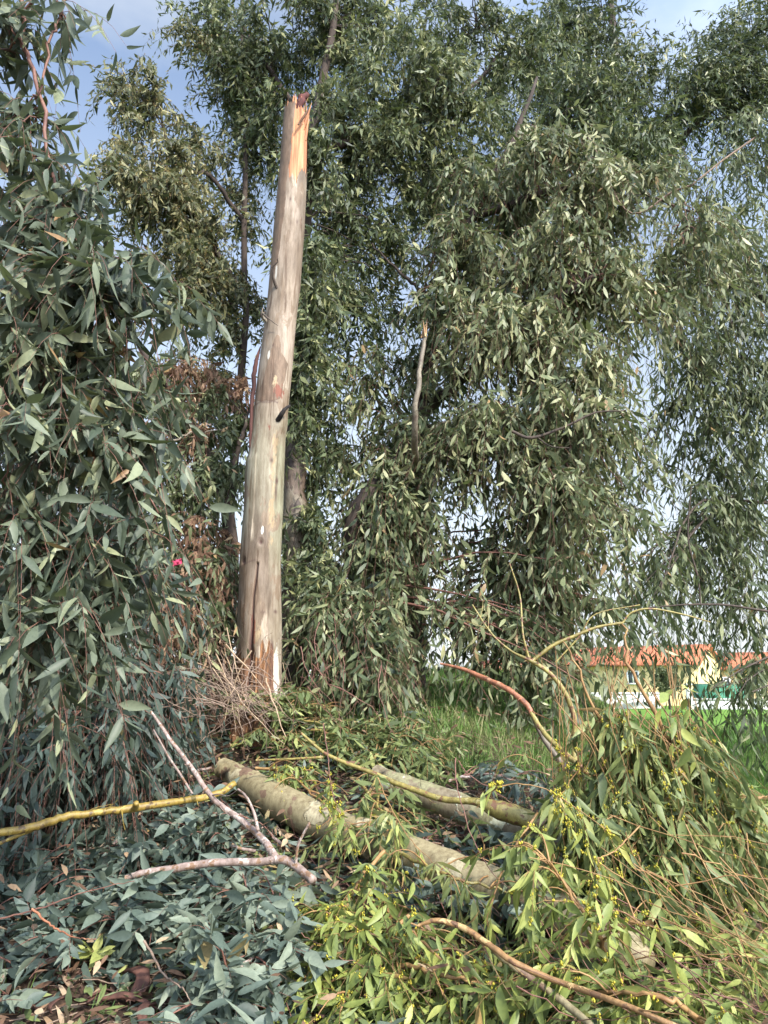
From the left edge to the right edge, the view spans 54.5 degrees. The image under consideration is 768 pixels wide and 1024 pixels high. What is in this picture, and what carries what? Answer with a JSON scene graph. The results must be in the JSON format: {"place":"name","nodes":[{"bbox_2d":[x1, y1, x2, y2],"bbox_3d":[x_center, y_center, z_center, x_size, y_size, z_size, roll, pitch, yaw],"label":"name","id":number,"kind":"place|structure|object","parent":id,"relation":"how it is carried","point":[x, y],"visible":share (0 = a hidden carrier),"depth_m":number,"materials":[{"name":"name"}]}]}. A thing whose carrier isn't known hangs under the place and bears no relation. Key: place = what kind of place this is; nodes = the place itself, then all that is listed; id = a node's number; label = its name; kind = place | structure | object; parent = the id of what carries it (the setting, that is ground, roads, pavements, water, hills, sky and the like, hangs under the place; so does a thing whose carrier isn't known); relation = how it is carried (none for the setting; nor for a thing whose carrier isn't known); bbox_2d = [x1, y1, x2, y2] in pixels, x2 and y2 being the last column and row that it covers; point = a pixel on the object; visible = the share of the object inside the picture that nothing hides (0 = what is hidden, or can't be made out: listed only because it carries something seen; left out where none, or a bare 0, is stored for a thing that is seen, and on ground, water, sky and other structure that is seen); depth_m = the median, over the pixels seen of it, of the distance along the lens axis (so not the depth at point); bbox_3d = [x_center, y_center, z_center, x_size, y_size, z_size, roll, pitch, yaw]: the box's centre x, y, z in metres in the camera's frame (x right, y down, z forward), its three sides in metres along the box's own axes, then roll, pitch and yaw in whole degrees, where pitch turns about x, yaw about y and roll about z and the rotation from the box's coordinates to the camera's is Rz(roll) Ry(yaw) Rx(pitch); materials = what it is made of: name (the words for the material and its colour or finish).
{"place":"outdoors","nodes":[
{"label":"outdoors","id":0,"kind":"place"},
{"bbox_2d":[0,674,767,1023],"bbox_3d":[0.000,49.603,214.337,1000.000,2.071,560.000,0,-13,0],"label":"ground","id":1,"kind":"structure","parent":0,"point":[470,782],"depth_m":5.21,"materials":[{"name":"green plant"}]},
{"bbox_2d":[0,877,96,1019],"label":"leafy branch","id":2,"kind":"object","parent":1,"relation":"on","point":[26,998],"visible":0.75,"depth_m":3.48,"materials":[{"name":"green plant"}]},
{"bbox_2d":[0,815,127,902],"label":"leafy branch","id":3,"kind":"object","parent":1,"relation":"on","point":[39,864],"visible":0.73,"depth_m":4.40,"materials":[{"name":"green plant"}]},
{"bbox_2d":[0,849,151,989],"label":"leafy branch","id":4,"kind":"object","parent":1,"relation":"on","point":[79,904],"visible":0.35,"depth_m":3.84,"materials":[{"name":"green plant"}]},
{"bbox_2d":[78,988,132,1004],"bbox_3d":[-1.265,2.195,3.372,0.242,0.074,0.057,9,-15,-33],"label":"bark piece","id":5,"kind":"object","parent":1,"relation":"on","point":[89,998],"visible":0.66,"depth_m":3.33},
{"bbox_2d":[4,738,211,821],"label":"leafy branch","id":6,"kind":"object","parent":1,"relation":"on","point":[158,773],"visible":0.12,"depth_m":5.40,"materials":[{"name":"green plant"}]},
{"bbox_2d":[0,320,227,901],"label":"eucalyptus thicket","id":7,"kind":"object","parent":1,"relation":"on","point":[28,787],"visible":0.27,"depth_m":4.89,"materials":[{"name":"green plant"}]},
{"bbox_2d":[172,558,181,565],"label":"flower","id":8,"kind":"object","parent":7,"relation":"attached to","point":[177,562],"visible":0.77,"depth_m":6.46,"materials":[{"name":"pink plant"}]},
{"bbox_2d":[0,780,236,844],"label":"fallen branch","id":9,"kind":"object","parent":1,"relation":"on","point":[25,829],"visible":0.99,"depth_m":4.14,"materials":[{"name":"yellow wood"}]},
{"bbox_2d":[0,0,241,820],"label":"young eucalyptus","id":10,"kind":"object","parent":1,"relation":"on","point":[66,270],"visible":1,"depth_m":3.02,"materials":[{"name":"green plant"}]},
{"bbox_2d":[94,991,163,1009],"bbox_3d":[-1.130,2.177,3.309,0.327,0.080,0.052,0,-13,0],"label":"bark piece","id":11,"kind":"object","parent":1,"relation":"on","point":[117,995],"visible":0.81,"depth_m":3.31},
{"bbox_2d":[44,848,221,990],"bbox_3d":[-1.327,2.083,3.981,0.981,0.518,0.950,-4,-13,18],"label":"leafy branch","id":12,"kind":"object","parent":1,"relation":"on","point":[129,895],"visible":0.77,"depth_m":3.71,"materials":[{"name":"green plant"}]},
{"bbox_2d":[31,908,95,939],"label":"twig","id":13,"kind":"object","parent":12,"relation":"attached to","point":[42,918],"visible":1,"depth_m":3.33,"materials":[{"name":"wood"}]},
{"bbox_2d":[0,881,133,919],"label":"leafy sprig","id":14,"kind":"object","parent":12,"relation":"attached to","point":[57,902],"visible":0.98,"depth_m":3.49,"materials":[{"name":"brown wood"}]},
{"bbox_2d":[125,711,316,884],"bbox_3d":[-1.005,1.543,4.070,1.455,0.840,0.515,-8,-15,33],"label":"fallen branch","id":15,"kind":"object","parent":12,"relation":"on","point":[274,857],"visible":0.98,"depth_m":3.90,"materials":[{"name":"grey wood"}]},
{"bbox_2d":[120,966,149,1001],"bbox_3d":[-1.174,2.203,3.514,0.114,0.100,0.270,6,-14,-26],"label":"bark piece","id":16,"kind":"object","parent":1,"relation":"on","point":[141,974],"visible":0.74,"depth_m":3.48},
{"bbox_2d":[136,1001,165,1023],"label":"bark piece","id":17,"kind":"object","parent":1,"relation":"on","point":[147,1004],"visible":0.68,"depth_m":3.25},
{"bbox_2d":[59,793,255,885],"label":"leafy branch","id":18,"kind":"object","parent":1,"relation":"on","point":[191,837],"visible":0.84,"depth_m":4.49,"materials":[{"name":"green plant"}]},
{"bbox_2d":[69,344,255,745],"bbox_3d":[-2.363,0.054,7.731,2.403,4.624,2.924,0,-13,0],"label":"eucalyptus tree","id":19,"kind":"object","parent":1,"relation":"on","point":[217,565],"visible":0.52,"depth_m":7.88,"materials":[{"name":"green plant"}]},
{"bbox_2d":[147,714,202,784],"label":"leafy branch","id":20,"kind":"object","parent":1,"relation":"on","point":[188,740],"visible":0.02,"depth_m":6.01,"materials":[{"name":"green plant"}]},
{"bbox_2d":[77,0,278,656],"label":"eucalyptus tree","id":21,"kind":"object","parent":1,"relation":"on","point":[203,267],"visible":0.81,"depth_m":10.27,"materials":[{"name":"green plant"}]},
{"bbox_2d":[85,848,342,974],"bbox_3d":[-0.970,2.097,3.985,1.381,0.543,0.905,-5,-14,21],"label":"leafy branch","id":22,"kind":"object","parent":1,"relation":"on","point":[201,888],"visible":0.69,"depth_m":3.92,"materials":[{"name":"green plant"}]},
{"bbox_2d":[142,777,289,844],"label":"leafy branch","id":23,"kind":"object","parent":1,"relation":"on","point":[214,812],"visible":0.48,"depth_m":4.98,"materials":[{"name":"green plant"}]},
{"bbox_2d":[0,711,449,1023],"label":"loose leaves","id":24,"kind":"object","parent":1,"relation":"on","point":[12,972],"visible":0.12,"depth_m":4.47,"materials":[{"name":"green plant"}]},
{"bbox_2d":[142,622,315,751],"bbox_3d":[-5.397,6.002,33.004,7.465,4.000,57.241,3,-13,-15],"label":"brush pile","id":25,"kind":"object","parent":1,"relation":"on","point":[209,698],"visible":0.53,"depth_m":6.04,"materials":[{"name":"brown wood"}]},
{"bbox_2d":[128,899,348,1023],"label":"leafy branch","id":26,"kind":"object","parent":1,"relation":"on","point":[223,991],"visible":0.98,"depth_m":3.17,"materials":[{"name":"green plant"}]},
{"bbox_2d":[143,940,190,1002],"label":"twig","id":27,"kind":"object","parent":26,"relation":"attached to","point":[155,960],"visible":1,"depth_m":3.25,"materials":[{"name":"brown wood"}]},
{"bbox_2d":[197,628,285,744],"bbox_3d":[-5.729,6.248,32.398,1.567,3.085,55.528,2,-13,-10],"label":"brush pile","id":28,"kind":"object","parent":1,"relation":"on","point":[225,678],"visible":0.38,"depth_m":6.03,"materials":[{"name":"plant"}]},
{"bbox_2d":[229,92,311,746],"bbox_3d":[-1.081,-1.255,7.455,0.596,6.927,0.578,0,-13,0],"label":"snapped trunk","id":29,"kind":"object","parent":1,"relation":"on","point":[259,614],"visible":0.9,"depth_m":7.20,"materials":[{"name":"beige plant"}]},
{"bbox_2d":[198,680,347,740],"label":"leafy branch","id":30,"kind":"object","parent":1,"relation":"on","point":[283,701],"visible":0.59,"depth_m":6.49,"materials":[{"name":"green plant"}]},
{"bbox_2d":[230,717,401,778],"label":"leafy branch","id":31,"kind":"object","parent":1,"relation":"on","point":[300,740],"visible":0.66,"depth_m":6.10,"materials":[{"name":"green plant"}]},
{"bbox_2d":[230,696,404,754],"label":"leafy branch","id":32,"kind":"object","parent":1,"relation":"on","point":[318,723],"visible":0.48,"depth_m":6.45,"materials":[{"name":"green plant"}]},
{"bbox_2d":[243,849,435,1023],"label":"leafy branch","id":33,"kind":"object","parent":1,"relation":"on","point":[342,910],"visible":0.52,"depth_m":3.70,"materials":[{"name":"green plant"}]},
{"bbox_2d":[286,604,411,764],"bbox_3d":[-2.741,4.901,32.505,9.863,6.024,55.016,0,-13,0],"label":"twig tangle","id":34,"kind":"object","parent":1,"relation":"on","point":[339,718],"visible":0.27,"depth_m":6.22,"materials":[{"name":"brown wood"}]},
{"bbox_2d":[150,0,595,695],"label":"eucalyptus tree","id":35,"kind":"object","parent":1,"relation":"on","point":[400,142],"visible":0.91,"depth_m":10.59,"materials":[{"name":"green plant"}]},
{"bbox_2d":[1,695,763,1023],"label":"twig litter","id":36,"kind":"object","parent":1,"relation":"on","point":[251,847],"visible":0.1,"depth_m":4.46,"materials":[{"name":"brown wood"}]},
{"bbox_2d":[2,696,764,1023],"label":"grass","id":37,"kind":"structure","parent":1,"relation":"on","point":[230,930],"depth_m":3.48,"materials":[{"name":"green plant"}]},
{"bbox_2d":[279,906,488,1023],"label":"leafy branch","id":38,"kind":"object","parent":1,"relation":"on","point":[354,976],"visible":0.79,"depth_m":3.31,"materials":[{"name":"green plant"}]},
{"bbox_2d":[0,688,767,1023],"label":"leaf litter","id":39,"kind":"object","parent":1,"relation":"on","point":[66,1008],"visible":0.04,"depth_m":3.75,"materials":[{"name":"plant"}]},
{"bbox_2d":[48,996,93,1013],"bbox_3d":[-1.389,2.174,3.292,0.065,0.070,0.210,-9,-16,36],"label":"bark piece","id":40,"kind":"object","parent":39,"relation":"on","point":[51,1003],"visible":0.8,"depth_m":3.27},
{"bbox_2d":[73,934,115,970],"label":"leaf sprig","id":41,"kind":"object","parent":39,"relation":"on","point":[97,954],"visible":0.94,"depth_m":3.61,"materials":[{"name":"plant"}]},
{"bbox_2d":[307,718,480,815],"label":"leafy branch","id":42,"kind":"object","parent":1,"relation":"on","point":[401,747],"visible":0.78,"depth_m":5.96,"materials":[{"name":"green plant"}]},
{"bbox_2d":[268,812,525,1004],"bbox_3d":[-0.102,2.068,4.027,1.556,0.623,2.288,0,-13,0],"label":"twig tangle","id":43,"kind":"object","parent":1,"relation":"on","point":[384,920],"visible":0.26,"depth_m":3.72,"materials":[{"name":"brown wood"}]},
{"bbox_2d":[274,824,293,851],"bbox_3d":[-0.631,2.038,4.654,0.125,0.151,0.136,-11,-17,40],"label":"dead leaf cluster","id":44,"kind":"object","parent":43,"relation":"attached to","point":[285,836],"visible":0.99,"depth_m":4.66,"materials":[{"name":"beige plant"}]},
{"bbox_2d":[362,716,467,780],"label":"leafy branch","id":45,"kind":"object","parent":1,"relation":"on","point":[423,737],"visible":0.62,"depth_m":6.16,"materials":[{"name":"green plant"}]},
{"bbox_2d":[322,888,536,1022],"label":"leafy branch","id":46,"kind":"object","parent":1,"relation":"on","point":[429,944],"visible":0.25,"depth_m":3.54,"materials":[{"name":"green plant"}]},
{"bbox_2d":[468,812,538,982],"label":"leafy sprig","id":47,"kind":"object","parent":46,"relation":"attached to","point":[490,926],"visible":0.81,"depth_m":3.40,"materials":[{"name":"green plant"}]},
{"bbox_2d":[214,758,655,977],"bbox_3d":[0.000,2.003,4.575,3.439,0.726,0.328,-12,-18,43],"label":"fallen log","id":48,"kind":"object","parent":1,"relation":"on","point":[301,809],"visible":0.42,"depth_m":4.74,"materials":[{"name":"beige wood"}]},
{"bbox_2d":[255,760,377,860],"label":"leafy branch","id":49,"kind":"object","parent":48,"relation":"on","point":[283,775],"visible":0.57,"depth_m":5.42,"materials":[{"name":"green plant"}]},
{"bbox_2d":[274,773,428,889],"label":"leafy branch","id":50,"kind":"object","parent":48,"relation":"on","point":[323,844],"visible":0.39,"depth_m":4.49,"materials":[{"name":"green plant"}]},
{"bbox_2d":[324,774,470,941],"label":"leafy branch","id":51,"kind":"object","parent":48,"relation":"on","point":[380,840],"visible":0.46,"depth_m":4.42,"materials":[{"name":"green plant"}]},
{"bbox_2d":[316,723,361,872],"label":"leafy sprig","id":52,"kind":"object","parent":51,"relation":"attached to","point":[330,803],"visible":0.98,"depth_m":4.40,"materials":[{"name":"green plant"}]},
{"bbox_2d":[351,849,566,959],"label":"leafy branch","id":53,"kind":"object","parent":48,"relation":"on","point":[464,894],"visible":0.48,"depth_m":3.81,"materials":[{"name":"green plant"}]},
{"bbox_2d":[455,757,523,901],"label":"leafy sprig","id":54,"kind":"object","parent":53,"relation":"attached to","point":[467,823],"visible":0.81,"depth_m":4.01,"materials":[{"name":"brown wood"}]},
{"bbox_2d":[458,760,517,807],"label":"leafy sprig","id":55,"kind":"object","parent":54,"relation":"attached to","point":[480,782],"visible":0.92,"depth_m":4.26,"materials":[{"name":"plant"}]},
{"bbox_2d":[348,831,540,952],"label":"leafy branch","id":56,"kind":"object","parent":1,"relation":"on","point":[428,888],"visible":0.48,"depth_m":3.98,"materials":[{"name":"green plant"}]},
{"bbox_2d":[377,777,433,897],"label":"leafy sprig","id":57,"kind":"object","parent":56,"relation":"attached to","point":[399,839],"visible":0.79,"depth_m":4.21,"materials":[{"name":"green plant"}]},
{"bbox_2d":[375,929,536,1023],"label":"leafy branch","id":58,"kind":"object","parent":1,"relation":"on","point":[454,975],"visible":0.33,"depth_m":3.28,"materials":[{"name":"green plant"}]},
{"bbox_2d":[414,810,550,886],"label":"leafy branch","id":59,"kind":"object","parent":1,"relation":"on","point":[508,837],"visible":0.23,"depth_m":4.65,"materials":[{"name":"green plant"}]},
{"bbox_2d":[369,765,597,862],"bbox_3d":[0.659,2.029,4.939,1.793,0.573,0.268,-9,-16,36],"label":"fallen log","id":60,"kind":"object","parent":1,"relation":"on","point":[446,810],"visible":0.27,"depth_m":5.07,"materials":[{"name":"grey wood"}]},
{"bbox_2d":[256,733,559,840],"bbox_3d":[0.097,1.796,4.988,2.133,0.573,0.245,-5,-14,23],"label":"fallen branch","id":61,"kind":"object","parent":60,"relation":"on","point":[504,811],"visible":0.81,"depth_m":4.77,"materials":[{"name":"yellow wood"}]},
{"bbox_2d":[448,756,576,825],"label":"leafy branch","id":62,"kind":"object","parent":1,"relation":"on","point":[480,774],"visible":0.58,"depth_m":5.56,"materials":[{"name":"green plant"}]},
{"bbox_2d":[440,663,590,788],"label":"fallen branch","id":63,"kind":"object","parent":62,"relation":"on","point":[545,737],"visible":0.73,"depth_m":5.32,"materials":[{"name":"brown wood"}]},
{"bbox_2d":[281,76,767,767],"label":"weeping eucalyptus","id":64,"kind":"object","parent":1,"relation":"on","point":[529,310],"visible":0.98,"depth_m":8.29,"materials":[{"name":"green plant"}]},
{"bbox_2d":[511,402,623,447],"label":"hanging branch","id":65,"kind":"object","parent":64,"relation":"attached to","point":[541,435],"visible":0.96,"depth_m":7.45,"materials":[{"name":"brown wood"}]},
{"bbox_2d":[590,137,755,213],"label":"hanging branch","id":66,"kind":"object","parent":64,"relation":"attached to","point":[690,185],"visible":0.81,"depth_m":9.19,"materials":[{"name":"brown wood"}]},
{"bbox_2d":[306,664,767,803],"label":"grass","id":67,"kind":"structure","parent":1,"relation":"on","point":[534,755],"depth_m":7.17,"materials":[{"name":"green plant"}]},
{"bbox_2d":[462,816,655,954],"bbox_3d":[0.898,1.989,3.977,1.138,0.576,0.890,-5,-14,22],"label":"leafy branch","id":68,"kind":"object","parent":1,"relation":"on","point":[475,822],"visible":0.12,"depth_m":4.18,"materials":[{"name":"green plant"}]},
{"bbox_2d":[448,932,674,1023],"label":"leafy branch","id":69,"kind":"object","parent":1,"relation":"on","point":[584,1006],"visible":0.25,"depth_m":3.02,"materials":[{"name":"green plant"}]},
{"bbox_2d":[476,876,653,1015],"bbox_3d":[0.895,1.992,3.368,0.712,0.616,0.958,-10,-16,38],"label":"leafy branch","id":70,"kind":"object","parent":1,"relation":"on","point":[575,918],"visible":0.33,"depth_m":3.21,"materials":[{"name":"green plant"}]},
{"bbox_2d":[459,822,671,1023],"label":"leafy branch","id":71,"kind":"object","parent":1,"relation":"on","point":[511,862],"visible":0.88,"depth_m":3.17,"materials":[{"name":"green plant"}]},
{"bbox_2d":[476,780,639,887],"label":"leafy sprig","id":72,"kind":"object","parent":71,"relation":"attached to","point":[552,815],"visible":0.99,"depth_m":3.51,"materials":[{"name":"green plant"}]},
{"bbox_2d":[471,954,689,1023],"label":"leafy branch","id":73,"kind":"object","parent":1,"relation":"on","point":[678,1021],"visible":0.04,"depth_m":3.17,"materials":[{"name":"green plant"}]},
{"bbox_2d":[459,563,710,758],"bbox_3d":[1.469,1.066,5.420,1.846,1.427,0.387,0,-13,0],"label":"fallen branch","id":74,"kind":"object","parent":1,"relation":"on","point":[533,661],"visible":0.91,"depth_m":5.42,"materials":[{"name":"brown wood"}]},
{"bbox_2d":[424,938,749,1023],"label":"leafy branch","id":75,"kind":"object","parent":1,"relation":"on","point":[635,995],"visible":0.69,"depth_m":2.92,"materials":[{"name":"green plant"}]},
{"bbox_2d":[418,918,688,1023],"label":"fallen branch","id":76,"kind":"object","parent":75,"relation":"on","point":[510,962],"visible":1,"depth_m":2.86,"materials":[{"name":"brown wood"}]},
{"bbox_2d":[436,0,767,668],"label":"eucalyptus tree","id":77,"kind":"object","parent":1,"relation":"on","point":[610,87],"visible":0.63,"depth_m":16.76,"materials":[{"name":"green plant"}]},
{"bbox_2d":[509,852,735,982],"bbox_3d":[1.193,2.055,3.821,1.058,0.673,1.137,-4,-13,18],"label":"leafy branch","id":78,"kind":"object","parent":1,"relation":"on","point":[678,919],"visible":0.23,"depth_m":3.59,"materials":[{"name":"green plant"}]},
{"bbox_2d":[591,693,660,708],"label":"boundary wall","id":79,"kind":"structure","parent":1,"relation":"on","point":[639,706],"depth_m":50.30,"materials":[{"name":"paint"}]},
{"bbox_2d":[499,902,767,1023],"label":"leafy branch","id":80,"kind":"object","parent":1,"relation":"on","point":[724,989],"visible":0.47,"depth_m":3.12,"materials":[{"name":"green plant"}]},
{"bbox_2d":[571,825,689,1014],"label":"leafy sprig","id":81,"kind":"object","parent":80,"relation":"attached to","point":[603,888],"visible":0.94,"depth_m":3.01,"materials":[{"name":"green plant"}]},
{"bbox_2d":[504,866,767,1023],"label":"twig tangle","id":82,"kind":"object","parent":1,"relation":"on","point":[660,980],"visible":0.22,"depth_m":3.00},
{"bbox_2d":[562,644,723,705],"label":"house","id":83,"kind":"structure","parent":1,"relation":"on","point":[630,679],"depth_m":61.74,"materials":[{"name":"beige paint"}]},
{"bbox_2d":[626,671,639,684],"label":"window","id":84,"kind":"structure","parent":83,"relation":"in","point":[630,679],"depth_m":61.67,"materials":[{"name":"white glass"}]},
{"bbox_2d":[519,624,767,966],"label":"leafy branch","id":85,"kind":"object","parent":1,"relation":"on","point":[626,765],"visible":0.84,"depth_m":3.93,"materials":[{"name":"green plant"}]},
{"bbox_2d":[488,750,563,816],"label":"leafy sprig","id":86,"kind":"object","parent":85,"relation":"attached to","point":[501,763],"visible":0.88,"depth_m":4.38,"materials":[{"name":"green plant"}]},
{"bbox_2d":[643,678,700,773],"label":"leafy sprig","id":87,"kind":"object","parent":85,"relation":"attached to","point":[686,735],"visible":1,"depth_m":3.71,"materials":[{"name":"green plant"}]},
{"bbox_2d":[529,752,767,1017],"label":"twig tangle","id":88,"kind":"object","parent":1,"relation":"on","point":[722,902],"visible":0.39,"depth_m":3.01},
{"bbox_2d":[566,874,767,1014],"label":"leafy branch","id":89,"kind":"object","parent":1,"relation":"on","point":[693,937],"visible":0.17,"depth_m":3.54,"materials":[{"name":"green plant"}]},
{"bbox_2d":[651,664,682,709],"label":"bush","id":90,"kind":"object","parent":1,"relation":"on","point":[661,676],"visible":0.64,"depth_m":47.42,"materials":[{"name":"green plant"}]},
{"bbox_2d":[580,99,767,788],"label":"weeping eucalyptus","id":91,"kind":"object","parent":1,"relation":"on","point":[734,525],"visible":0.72,"depth_m":11.26,"materials":[{"name":"green plant"}]},
{"bbox_2d":[646,486,767,612],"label":"hanging branch","id":92,"kind":"object","parent":91,"relation":"attached to","point":[728,605],"visible":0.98,"depth_m":8.97,"materials":[{"name":"brown wood"}]},
{"bbox_2d":[683,684,692,709],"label":"post","id":93,"kind":"object","parent":1,"relation":"on","point":[687,693],"visible":0.18,"depth_m":47.97,"materials":[{"name":"white paint"}]},
{"bbox_2d":[692,684,743,697],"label":"covered stall","id":94,"kind":"object","parent":1,"relation":"on","point":[701,688],"visible":0.12,"depth_m":50.09,"materials":[{"name":"fabric"}]},
{"bbox_2d":[692,698,767,709],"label":"boundary wall","id":95,"kind":"structure","parent":1,"relation":"on","point":[722,703],"depth_m":48.33,"materials":[{"name":"white paint"}]},
{"bbox_2d":[702,778,767,933],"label":"leafy branch","id":96,"kind":"object","parent":1,"relation":"on","point":[754,812],"visible":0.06,"depth_m":5.26,"materials":[{"name":"green plant"}]},
{"bbox_2d":[717,652,767,697],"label":"house","id":97,"kind":"structure","parent":1,"relation":"on","point":[734,663],"depth_m":74.42,"materials":[{"name":"tile"}]},
{"bbox_2d":[0,0,767,668],"label":"sky","id":98,"kind":"structure","parent":0,"point":[126,14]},
{"bbox_2d":[445,630,468,662],"bbox_3d":[4.309,7.179,39.390,2.505,5.913,1.675,0,-13,0],"label":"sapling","id":99,"kind":"object","parent":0,"point":[457,657],"visible":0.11,"depth_m":39.22,"materials":[{"name":"green plant"}]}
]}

